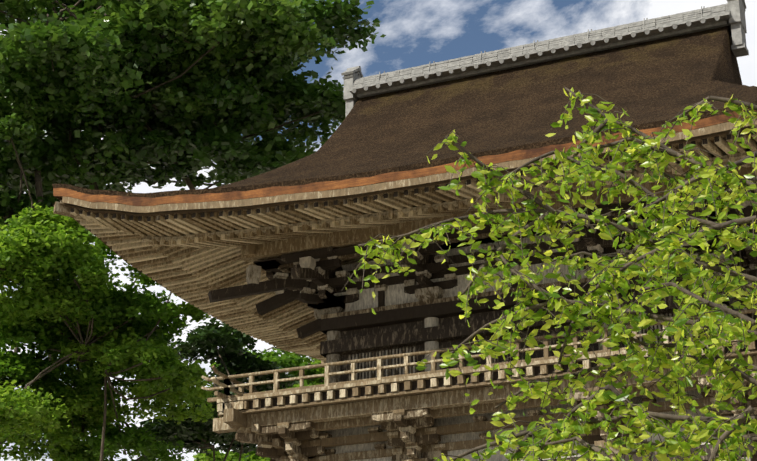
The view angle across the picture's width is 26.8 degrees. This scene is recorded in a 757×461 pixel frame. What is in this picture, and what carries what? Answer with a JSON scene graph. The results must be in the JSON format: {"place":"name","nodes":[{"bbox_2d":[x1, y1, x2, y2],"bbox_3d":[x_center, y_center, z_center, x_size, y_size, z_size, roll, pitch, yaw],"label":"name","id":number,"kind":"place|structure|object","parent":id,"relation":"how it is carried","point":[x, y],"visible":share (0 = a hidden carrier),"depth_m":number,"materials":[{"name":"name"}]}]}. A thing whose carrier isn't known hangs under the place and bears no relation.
{"place":"outdoors","nodes":[
{"label":"outdoors","id":0,"kind":"place"},
{"bbox_2d":[0,96,86,449],"bbox_3d":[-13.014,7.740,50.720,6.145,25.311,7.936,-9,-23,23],"label":"tree","id":1,"kind":"object","parent":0,"point":[14,122],"depth_m":53.14,"materials":[{"name":"green plant"}]},
{"bbox_2d":[0,203,219,460],"bbox_3d":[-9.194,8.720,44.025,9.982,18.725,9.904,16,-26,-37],"label":"maple tree","id":2,"kind":"object","parent":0,"point":[52,406],"depth_m":44.12,"materials":[{"name":"green plant"}]},
{"bbox_2d":[0,0,385,460],"bbox_3d":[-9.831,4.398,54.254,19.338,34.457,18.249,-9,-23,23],"label":"camphor tree","id":3,"kind":"object","parent":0,"point":[282,38],"depth_m":55.25,"materials":[{"name":"green plant"}]},
{"bbox_2d":[132,317,298,460],"bbox_3d":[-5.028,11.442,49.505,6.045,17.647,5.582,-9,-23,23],"label":"oak tree","id":4,"kind":"object","parent":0,"point":[231,342],"depth_m":51.29,"materials":[{"name":"green plant"}]},
{"bbox_2d":[188,346,324,406],"bbox_3d":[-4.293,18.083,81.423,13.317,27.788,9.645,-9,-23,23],"label":"tree","id":5,"kind":"object","parent":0,"point":[286,359],"depth_m":82.53,"materials":[{"name":"green plant"}]},
{"bbox_2d":[193,380,323,460],"bbox_3d":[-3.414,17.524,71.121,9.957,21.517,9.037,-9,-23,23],"label":"tree","id":6,"kind":"object","parent":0,"point":[231,456],"visible":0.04,"depth_m":72.44,"materials":[{"name":"green plant"}]},
{"bbox_2d":[0,0,756,460],"label":"sky","id":7,"kind":"structure","parent":0,"point":[417,32],"materials":[{"name":"white"}]},
{"bbox_2d":[201,182,756,460],"bbox_3d":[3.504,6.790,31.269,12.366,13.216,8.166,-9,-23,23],"label":"temple building","id":8,"kind":"structure","parent":0,"point":[377,395],"depth_m":31.10,"materials":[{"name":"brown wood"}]},
{"bbox_2d":[52,118,756,363],"bbox_3d":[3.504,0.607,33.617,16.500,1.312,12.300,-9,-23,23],"label":"roof eaves","id":9,"kind":"object","parent":8,"relation":"on","point":[193,254],"visible":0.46,"depth_m":31.07,"materials":[{"name":"brown wood"}]},
{"bbox_2d":[52,25,756,249],"bbox_3d":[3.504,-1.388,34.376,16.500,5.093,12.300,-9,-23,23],"label":"roof","id":10,"kind":"structure","parent":9,"relation":"on","point":[513,114],"depth_m":32.37,"materials":[{"name":"brown plant"}]},
{"bbox_2d":[341,0,748,117],"bbox_3d":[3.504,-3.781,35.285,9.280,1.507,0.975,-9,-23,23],"label":"ridge tiles","id":11,"kind":"object","parent":10,"relation":"on","point":[358,85],"visible":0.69,"depth_m":34.85,"materials":[{"name":"grey tile"}]},
{"bbox_2d":[341,87,756,460],"bbox_3d":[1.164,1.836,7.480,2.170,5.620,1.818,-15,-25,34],"label":"cherry tree","id":12,"kind":"object","parent":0,"point":[673,449],"depth_m":7.80,"materials":[{"name":"green plant"}]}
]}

